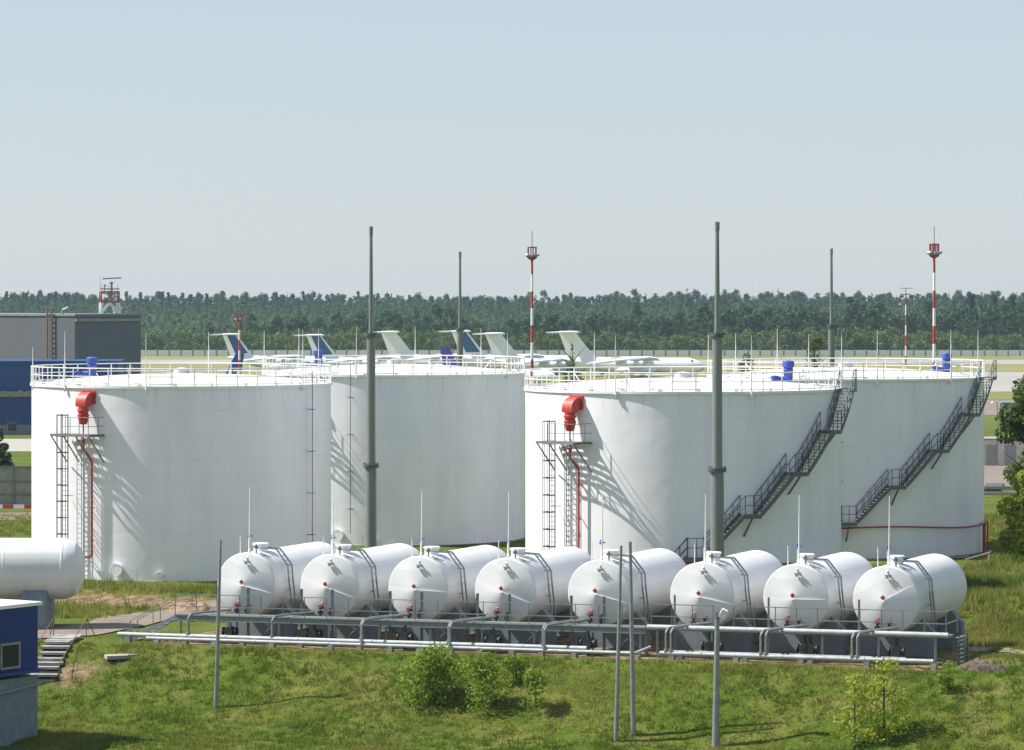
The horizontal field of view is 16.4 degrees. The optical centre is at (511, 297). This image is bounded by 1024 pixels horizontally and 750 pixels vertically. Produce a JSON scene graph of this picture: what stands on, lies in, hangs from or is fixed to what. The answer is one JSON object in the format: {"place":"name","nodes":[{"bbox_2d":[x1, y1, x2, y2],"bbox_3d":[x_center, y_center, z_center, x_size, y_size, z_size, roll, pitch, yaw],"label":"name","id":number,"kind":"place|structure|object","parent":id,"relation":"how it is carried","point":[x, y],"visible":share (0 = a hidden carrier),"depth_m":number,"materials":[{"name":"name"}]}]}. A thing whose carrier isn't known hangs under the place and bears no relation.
{"place":"outdoors","nodes":[
{"label":"outdoors","id":0,"kind":"place"},
{"bbox_2d":[0,513,31,519],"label":"depot road","id":1,"kind":"structure","parent":0,"point":[1,514],"depth_m":298.98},
{"bbox_2d":[38,600,227,637],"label":"path","id":2,"kind":"structure","parent":0,"point":[109,624],"depth_m":189.00,"materials":[{"name":"concrete"}]},
{"bbox_2d":[0,309,1023,749],"bbox_3d":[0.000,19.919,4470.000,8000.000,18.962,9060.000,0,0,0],"label":"ground","id":3,"kind":"structure","parent":0,"point":[564,731],"depth_m":166.68,"materials":[{"name":"green plant"}]},
{"bbox_2d":[0,428,14,465],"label":"spruce tree","id":4,"kind":"object","parent":3,"relation":"on","point":[4,458],"visible":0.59,"depth_m":419.70,"materials":[{"name":"green plant"}]},
{"bbox_2d":[0,439,31,450],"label":"pale lane","id":5,"kind":"structure","parent":3,"relation":"on","point":[20,444],"depth_m":579.57,"materials":[{"name":"concrete"}]},
{"bbox_2d":[0,466,31,504],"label":"retaining wall","id":6,"kind":"structure","parent":3,"relation":"on","point":[15,485],"depth_m":332.91,"materials":[{"name":"concrete"}]},
{"bbox_2d":[0,505,31,508],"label":"barrier","id":7,"kind":"object","parent":3,"relation":"on","point":[15,506],"visible":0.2,"depth_m":298.02,"materials":[{"name":"white metal"}]},
{"bbox_2d":[0,599,42,745],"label":"blue building","id":8,"kind":"structure","parent":3,"relation":"on","point":[19,683],"depth_m":162.88,"materials":[{"name":"paint"}]},
{"bbox_2d":[0,642,20,669],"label":"window","id":9,"kind":"structure","parent":8,"relation":"in","point":[10,653],"depth_m":162.32,"materials":[{"name":"grey glass"}]},
{"bbox_2d":[21,590,54,628],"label":"concrete saddle","id":10,"kind":"object","parent":3,"relation":"on","point":[46,612],"visible":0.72,"depth_m":186.51,"materials":[{"name":"concrete"}]},
{"bbox_2d":[0,359,124,434],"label":"blue annex","id":11,"kind":"object","parent":3,"relation":"on","point":[15,400],"visible":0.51,"depth_m":639.10,"materials":[{"name":"paint"}]},
{"bbox_2d":[7,423,16,430],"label":"window","id":12,"kind":"structure","parent":11,"relation":"in","point":[10,426],"depth_m":639.01,"materials":[{"name":"grey glass"}]},
{"bbox_2d":[30,618,94,683],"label":"concrete stair","id":13,"kind":"object","parent":3,"relation":"on","point":[57,641],"visible":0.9,"depth_m":177.05,"materials":[{"name":"concrete"}]},
{"bbox_2d":[0,306,141,374],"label":"hangar","id":14,"kind":"structure","parent":3,"relation":"on","point":[82,335],"depth_m":697.24,"materials":[{"name":"paint"}]},
{"bbox_2d":[99,277,120,313],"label":"radar tower","id":15,"kind":"structure","parent":14,"relation":"on","point":[101,310],"depth_m":698.51,"materials":[{"name":"white metal"}]},
{"bbox_2d":[125,364,133,372],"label":"window","id":16,"kind":"structure","parent":14,"relation":"in","point":[126,365],"depth_m":700.10,"materials":[{"name":"glass"}]},
{"bbox_2d":[104,654,136,659],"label":"concrete slab","id":17,"kind":"structure","parent":3,"relation":"on","point":[114,656],"depth_m":175.49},
{"bbox_2d":[123,595,182,640],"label":"access stair","id":18,"kind":"object","parent":3,"relation":"on","point":[160,625],"visible":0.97,"depth_m":179.83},
{"bbox_2d":[30,332,331,581],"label":"storage tank","id":19,"kind":"object","parent":3,"relation":"on","point":[149,477],"visible":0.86,"depth_m":217.53,"materials":[{"name":"white metal"}]},
{"bbox_2d":[167,601,214,612],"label":"sand heap","id":20,"kind":"object","parent":3,"relation":"on","point":[179,608],"visible":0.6,"depth_m":203.90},
{"bbox_2d":[214,540,221,708],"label":"pole","id":21,"kind":"object","parent":3,"relation":"on","point":[216,684],"visible":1,"depth_m":168.93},
{"bbox_2d":[226,353,243,373],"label":"airliner","id":22,"kind":"object","parent":3,"relation":"on","point":[235,359],"depth_m":979.34,"materials":[{"name":"blue"}]},
{"bbox_2d":[235,306,243,373],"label":"lighting mast","id":23,"kind":"object","parent":3,"relation":"on","point":[239,319],"visible":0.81,"depth_m":799.82,"materials":[{"name":"metal"}]},
{"bbox_2d":[226,601,297,636],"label":"concrete saddle","id":24,"kind":"object","parent":3,"relation":"on","point":[258,629],"visible":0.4,"depth_m":181.46,"materials":[{"name":"concrete"}]},
{"bbox_2d":[217,488,336,614],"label":"horizontal tank","id":25,"kind":"object","parent":24,"relation":"on","point":[262,569],"visible":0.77,"depth_m":180.35,"materials":[{"name":"white metal"}]},
{"bbox_2d":[210,333,324,368],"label":"cargo jet","id":26,"kind":"object","parent":3,"relation":"on","point":[231,341],"visible":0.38,"depth_m":1356.66,"materials":[{"name":"grey"}]},
{"bbox_2d":[293,606,310,627],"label":"concrete saddle","id":27,"kind":"object","parent":3,"relation":"on","point":[306,625],"depth_m":186.65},
{"bbox_2d":[309,604,380,639],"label":"concrete saddle","id":28,"kind":"object","parent":3,"relation":"on","point":[346,631],"visible":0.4,"depth_m":179.68,"materials":[{"name":"concrete"}]},
{"bbox_2d":[300,489,419,616],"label":"horizontal tank","id":29,"kind":"object","parent":28,"relation":"on","point":[345,571],"visible":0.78,"depth_m":178.68,"materials":[{"name":"white metal"}]},
{"bbox_2d":[294,334,401,365],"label":"cargo jet","id":30,"kind":"object","parent":3,"relation":"on","point":[324,346],"visible":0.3,"depth_m":1316.17,"materials":[{"name":"white metal"}]},
{"bbox_2d":[117,609,594,655],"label":"pipeline","id":31,"kind":"object","parent":3,"relation":"on","point":[314,634],"visible":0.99,"depth_m":175.42,"materials":[{"name":"silver metal"}]},
{"bbox_2d":[363,226,378,547],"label":"lightning mast","id":32,"kind":"object","parent":3,"relation":"on","point":[370,466],"visible":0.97,"depth_m":202.78,"materials":[{"name":"metal"}]},
{"bbox_2d":[377,607,398,630],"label":"concrete saddle","id":33,"kind":"object","parent":3,"relation":"on","point":[387,613],"visible":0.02,"depth_m":184.90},
{"bbox_2d":[262,327,524,546],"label":"storage tank","id":34,"kind":"object","parent":3,"relation":"on","point":[450,441],"visible":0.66,"depth_m":248.61,"materials":[{"name":"white metal"}]},
{"bbox_2d":[146,613,650,659],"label":"pipeline","id":35,"kind":"object","parent":3,"relation":"on","point":[589,642],"visible":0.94,"depth_m":172.72,"materials":[{"name":"silver metal"}]},
{"bbox_2d":[174,587,652,654],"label":"walkway","id":36,"kind":"structure","parent":3,"relation":"on","point":[604,628],"depth_m":174.45,"materials":[{"name":"grey paint"}]},
{"bbox_2d":[368,331,497,368],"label":"cargo jet","id":37,"kind":"object","parent":3,"relation":"on","point":[395,343],"visible":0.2,"depth_m":1274.40,"materials":[{"name":"white metal"}]},
{"bbox_2d":[396,606,469,641],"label":"concrete saddle","id":38,"kind":"object","parent":3,"relation":"on","point":[460,635],"visible":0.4,"depth_m":177.87,"materials":[{"name":"concrete"}]},
{"bbox_2d":[397,641,469,708],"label":"bush","id":39,"kind":"object","parent":3,"relation":"on","point":[425,663],"visible":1,"depth_m":165.97,"materials":[{"name":"green plant"}]},
{"bbox_2d":[389,490,506,618],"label":"horizontal tank","id":40,"kind":"object","parent":3,"relation":"on","point":[434,573],"visible":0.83,"depth_m":176.86,"materials":[{"name":"white metal"}]},
{"bbox_2d":[456,252,463,365],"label":"lightning mast","id":41,"kind":"object","parent":3,"relation":"on","point":[459,329],"visible":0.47,"depth_m":276.86,"materials":[{"name":"metal"}]},
{"bbox_2d":[466,609,484,632],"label":"concrete saddle","id":42,"kind":"object","parent":3,"relation":"on","point":[472,614],"visible":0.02,"depth_m":183.09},
{"bbox_2d":[458,649,512,716],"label":"bush","id":43,"kind":"object","parent":3,"relation":"on","point":[482,669],"visible":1,"depth_m":164.64,"materials":[{"name":"green plant"}]},
{"bbox_2d":[440,347,556,383],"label":"airliner","id":44,"kind":"object","parent":3,"relation":"on","point":[445,350],"visible":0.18,"depth_m":1008.77,"materials":[{"name":"white"}]},
{"bbox_2d":[439,330,567,368],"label":"cargo jet","id":45,"kind":"object","parent":3,"relation":"on","point":[471,346],"visible":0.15,"depth_m":1230.29,"materials":[{"name":"white metal"}]},
{"bbox_2d":[0,298,1017,338],"bbox_3d":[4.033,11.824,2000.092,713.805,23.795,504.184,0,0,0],"label":"hillside forest","id":46,"kind":"object","parent":3,"relation":"on","point":[214,315],"visible":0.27,"depth_m":2130.62,"materials":[{"name":"green plant"}]},
{"bbox_2d":[0,288,1023,314],"bbox_3d":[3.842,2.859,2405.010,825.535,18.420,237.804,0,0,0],"label":"skyline forest","id":47,"kind":"object","parent":3,"relation":"on","point":[679,300],"visible":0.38,"depth_m":2337.98,"materials":[{"name":"green plant"}]},
{"bbox_2d":[500,653,533,686],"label":"bush","id":48,"kind":"object","parent":3,"relation":"on","point":[515,662],"visible":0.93,"depth_m":166.93,"materials":[{"name":"green plant"}]},
{"bbox_2d":[482,608,556,644],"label":"concrete saddle","id":49,"kind":"object","parent":3,"relation":"on","point":[520,636],"visible":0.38,"depth_m":176.20,"materials":[{"name":"concrete"}]},
{"bbox_2d":[475,491,593,621],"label":"horizontal tank","id":50,"kind":"object","parent":49,"relation":"on","point":[521,576],"visible":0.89,"depth_m":175.19,"materials":[{"name":"white metal"}]},
{"bbox_2d":[525,247,538,383],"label":"lighting mast","id":51,"kind":"object","parent":3,"relation":"on","point":[533,256],"visible":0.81,"depth_m":429.85,"materials":[{"name":"metal"}]},
{"bbox_2d":[517,667,547,710],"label":"bush","id":52,"kind":"object","parent":3,"relation":"on","point":[535,679],"visible":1,"depth_m":163.72,"materials":[{"name":"green plant"}]},
{"bbox_2d":[472,332,606,375],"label":"cargo jet","id":53,"kind":"object","parent":3,"relation":"on","point":[497,341],"visible":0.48,"depth_m":1186.15,"materials":[{"name":"white metal"}]},
{"bbox_2d":[553,610,577,636],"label":"concrete saddle","id":54,"kind":"object","parent":3,"relation":"on","point":[564,613],"visible":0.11,"depth_m":181.27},
{"bbox_2d":[553,343,591,382],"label":"tree","id":55,"kind":"object","parent":3,"relation":"on","point":[571,365],"visible":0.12,"depth_m":619.70,"materials":[{"name":"green plant"}]},
{"bbox_2d":[141,324,1023,354],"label":"shrub belt","id":56,"kind":"object","parent":3,"relation":"on","point":[183,339],"visible":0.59,"depth_m":1530.13,"materials":[{"name":"green plant"}]},
{"bbox_2d":[141,349,1023,355],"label":"perimeter fence","id":57,"kind":"object","parent":3,"relation":"on","point":[701,352],"visible":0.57,"depth_m":1499.92,"materials":[{"name":"concrete"}]},
{"bbox_2d":[141,360,1023,363],"bbox_3d":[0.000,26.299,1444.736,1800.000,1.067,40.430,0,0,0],"label":"runway","id":58,"kind":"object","parent":3,"relation":"on","point":[700,361],"depth_m":1448.74,"materials":[{"name":"concrete"}]},
{"bbox_2d":[192,299,1023,348],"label":"dark forest","id":59,"kind":"object","parent":3,"relation":"on","point":[858,314],"visible":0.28,"depth_m":1626.52,"materials":[{"name":"plant"}]},
{"bbox_2d":[574,611,649,647],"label":"concrete saddle","id":60,"kind":"object","parent":3,"relation":"on","point":[611,639],"visible":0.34,"depth_m":174.36,"materials":[{"name":"concrete"}]},
{"bbox_2d":[568,492,685,623],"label":"horizontal tank","id":61,"kind":"object","parent":60,"relation":"on","point":[656,571],"visible":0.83,"depth_m":173.47,"materials":[{"name":"white metal"}]},
{"bbox_2d":[614,545,621,740],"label":"pole","id":62,"kind":"object","parent":3,"relation":"on","point":[616,713],"visible":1,"depth_m":159.93,"materials":[{"name":"metal"}]},
{"bbox_2d":[546,331,703,375],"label":"cargo jet","id":63,"kind":"object","parent":3,"relation":"on","point":[585,358],"visible":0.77,"depth_m":1142.49,"materials":[{"name":"white metal"}]},
{"bbox_2d":[263,321,995,349],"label":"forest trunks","id":64,"kind":"object","parent":3,"relation":"on","point":[660,325],"visible":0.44,"depth_m":1612.71,"materials":[{"name":"brown plant"}]},
{"bbox_2d":[629,541,635,735],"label":"pole","id":65,"kind":"object","parent":3,"relation":"on","point":[632,698],"visible":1,"depth_m":160.32,"materials":[{"name":"metal"}]},
{"bbox_2d":[644,605,679,639],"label":"concrete saddle","id":66,"kind":"object","parent":3,"relation":"on","point":[662,620],"visible":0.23,"depth_m":179.27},
{"bbox_2d":[524,332,856,565],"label":"storage tank","id":67,"kind":"object","parent":3,"relation":"on","point":[637,452],"visible":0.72,"depth_m":205.44,"materials":[{"name":"white metal"}]},
{"bbox_2d":[676,613,752,651],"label":"concrete saddle","id":68,"kind":"object","parent":3,"relation":"on","point":[731,641],"visible":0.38,"depth_m":172.38,"materials":[{"name":"concrete"}]},
{"bbox_2d":[670,494,782,625],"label":"horizontal tank","id":69,"kind":"object","parent":68,"relation":"on","point":[718,581],"visible":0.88,"depth_m":171.38,"materials":[{"name":"white metal"}]},
{"bbox_2d":[708,222,726,555],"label":"lightning mast","id":70,"kind":"object","parent":3,"relation":"on","point":[717,469],"visible":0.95,"depth_m":192.76,"materials":[{"name":"metal"}]},
{"bbox_2d":[712,608,727,747],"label":"floodlight pole","id":71,"kind":"object","parent":3,"relation":"on","point":[715,714],"visible":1,"depth_m":158.39,"materials":[{"name":"metal"}]},
{"bbox_2d":[729,353,757,371],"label":"tree","id":72,"kind":"object","parent":3,"relation":"on","point":[747,360],"visible":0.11,"depth_m":639.40,"materials":[{"name":"green plant"}]},
{"bbox_2d":[747,611,772,642],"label":"concrete saddle","id":73,"kind":"object","parent":3,"relation":"on","point":[761,624],"visible":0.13,"depth_m":177.37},
{"bbox_2d":[673,650,905,665],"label":"pipeline","id":74,"kind":"object","parent":3,"relation":"on","point":[808,661],"visible":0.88,"depth_m":166.53,"materials":[{"name":"metal"}]},
{"bbox_2d":[659,622,937,669],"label":"pipeline","id":75,"kind":"object","parent":3,"relation":"on","point":[811,648],"visible":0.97,"depth_m":166.60,"materials":[{"name":"grey metal"}]},
{"bbox_2d":[647,595,967,665],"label":"walkway","id":76,"kind":"structure","parent":3,"relation":"on","point":[817,631],"depth_m":166.60,"materials":[{"name":"grey paint"}]},
{"bbox_2d":[770,615,846,654],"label":"concrete saddle","id":77,"kind":"object","parent":3,"relation":"on","point":[788,643],"visible":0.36,"depth_m":170.65,"materials":[{"name":"concrete"}]},
{"bbox_2d":[763,495,872,628],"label":"horizontal tank","id":78,"kind":"object","parent":77,"relation":"on","point":[807,580],"visible":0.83,"depth_m":169.55,"materials":[{"name":"white metal"}]},
{"bbox_2d":[793,334,836,367],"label":"tree","id":79,"kind":"object","parent":3,"relation":"on","point":[815,341],"visible":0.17,"depth_m":639.59,"materials":[{"name":"green plant"}]},
{"bbox_2d":[827,249,835,366],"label":"lightning mast","id":80,"kind":"object","parent":3,"relation":"on","point":[831,327],"visible":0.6,"depth_m":267.89,"materials":[{"name":"metal"}]},
{"bbox_2d":[845,296,853,302],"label":"pine tree","id":81,"kind":"object","parent":3,"relation":"on","point":[850,299],"visible":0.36,"depth_m":1698.88,"materials":[{"name":"green plant"}]},
{"bbox_2d":[840,614,861,645],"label":"concrete saddle","id":82,"kind":"object","parent":3,"relation":"on","point":[851,626],"visible":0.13,"depth_m":175.62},
{"bbox_2d":[707,331,996,559],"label":"storage tank","id":83,"kind":"object","parent":3,"relation":"on","point":[912,443],"visible":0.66,"depth_m":236.32,"materials":[{"name":"white metal"}]},
{"bbox_2d":[833,672,875,742],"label":"shrub","id":84,"kind":"object","parent":3,"relation":"on","point":[856,692],"visible":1,"depth_m":156.73,"materials":[{"name":"green plant"}]},
{"bbox_2d":[856,656,916,744],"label":"sapling","id":85,"kind":"object","parent":3,"relation":"on","point":[880,730],"visible":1,"depth_m":156.85,"materials":[{"name":"green plant"}]},
{"bbox_2d":[857,618,936,656],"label":"concrete saddle","id":86,"kind":"object","parent":3,"relation":"on","point":[917,647],"visible":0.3,"depth_m":169.02,"materials":[{"name":"concrete"}]},
{"bbox_2d":[900,294,913,368],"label":"lighting mast","id":87,"kind":"object","parent":3,"relation":"on","point":[910,296],"visible":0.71,"depth_m":819.88,"materials":[{"name":"metal"}]},
{"bbox_2d":[926,227,941,365],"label":"lighting mast","id":88,"kind":"object","parent":3,"relation":"on","point":[934,253],"visible":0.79,"depth_m":399.86,"materials":[{"name":"metal"}]},
{"bbox_2d":[932,660,957,693],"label":"shrub","id":89,"kind":"object","parent":3,"relation":"on","point":[943,679],"visible":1,"depth_m":159.88,"materials":[{"name":"green plant"}]},
{"bbox_2d":[930,610,964,648],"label":"concrete saddle","id":90,"kind":"object","parent":3,"relation":"on","point":[951,628],"visible":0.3,"depth_m":173.78,"materials":[{"name":"concrete"}]},
{"bbox_2d":[853,496,966,630],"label":"horizontal tank","id":91,"kind":"object","parent":90,"relation":"on","point":[932,582],"visible":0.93,"depth_m":168.04,"materials":[{"name":"white metal"}]},
{"bbox_2d":[965,294,977,319],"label":"pine tree","id":92,"kind":"object","parent":3,"relation":"on","point":[970,302],"visible":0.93,"depth_m":1698.77,"materials":[{"name":"green plant"}]},
{"bbox_2d":[965,552,989,562],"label":"drain pipe","id":93,"kind":"object","parent":3,"relation":"on","point":[988,553],"visible":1,"depth_m":227.31,"materials":[{"name":"metal"}]},
{"bbox_2d":[955,657,1010,671],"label":"earth heap","id":94,"kind":"object","parent":3,"relation":"on","point":[982,665],"visible":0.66,"depth_m":162.11,"materials":[{"name":"soil"}]},
{"bbox_2d":[953,372,1023,391],"bbox_3d":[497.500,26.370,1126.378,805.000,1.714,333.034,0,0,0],"label":"apron","id":95,"kind":"object","parent":3,"relation":"on","point":[1003,382],"depth_m":1092.20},
{"bbox_2d":[989,295,998,318],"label":"pine tree","id":96,"kind":"object","parent":3,"relation":"on","point":[994,298],"visible":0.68,"depth_m":1699.36,"materials":[{"name":"green plant"}]},
{"bbox_2d":[984,483,1004,491],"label":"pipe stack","id":97,"kind":"object","parent":3,"relation":"on","point":[992,484],"visible":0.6,"depth_m":374.62,"materials":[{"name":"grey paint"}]},
{"bbox_2d":[984,400,1013,414],"bbox_3d":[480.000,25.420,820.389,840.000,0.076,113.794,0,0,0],"label":"taxiway","id":98,"kind":"structure","parent":3,"relation":"on","point":[990,408],"depth_m":822.28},
{"bbox_2d":[984,437,1023,465],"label":"garage wall","id":99,"kind":"structure","parent":3,"relation":"on","point":[995,454],"depth_m":476.24,"materials":[{"name":"paint"}]},
{"bbox_2d":[986,445,997,465],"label":"door","id":100,"kind":"structure","parent":99,"relation":"in","point":[991,450],"depth_m":476.27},
{"bbox_2d":[1005,445,1015,465],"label":"door","id":101,"kind":"structure","parent":99,"relation":"in","point":[1010,450],"depth_m":476.27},
{"bbox_2d":[984,484,1023,496],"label":"wall","id":102,"kind":"structure","parent":3,"relation":"on","point":[1001,487],"depth_m":358.17,"materials":[{"name":"concrete"}]},
{"bbox_2d":[994,375,1023,487],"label":"tree","id":103,"kind":"object","parent":3,"relation":"on","point":[1011,417],"visible":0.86,"depth_m":261.72,"materials":[{"name":"green plant"}]},
{"bbox_2d":[996,470,1023,556],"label":"bush","id":104,"kind":"object","parent":3,"relation":"on","point":[1012,540],"visible":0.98,"depth_m":235.80,"materials":[{"name":"green plant"}]},
{"bbox_2d":[1006,295,1016,313],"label":"pine tree","id":105,"kind":"object","parent":3,"relation":"on","point":[1011,299],"visible":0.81,"depth_m":1698.99,"materials":[{"name":"green plant"}]},
{"bbox_2d":[0,0,1023,306],"label":"sky","id":106,"kind":"structure","parent":0,"point":[175,147],"materials":[{"name":"blue"}]},
{"bbox_2d":[965,645,1023,653],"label":"dirt path","id":107,"kind":"structure","parent":0,"point":[976,648],"depth_m":172.24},
{"bbox_2d":[984,465,1012,485],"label":"service road","id":108,"kind":"structure","parent":0,"point":[993,474],"depth_m":441.65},
{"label":"concrete saddle","id":109,"kind":"object","parent":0,"visible":0},
{"bbox_2d":[0,538,84,598],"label":"horizontal tank","id":110,"kind":"object","parent":109,"relation":"on","point":[54,568],"visible":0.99,"depth_m":186.65,"materials":[{"name":"white metal"}]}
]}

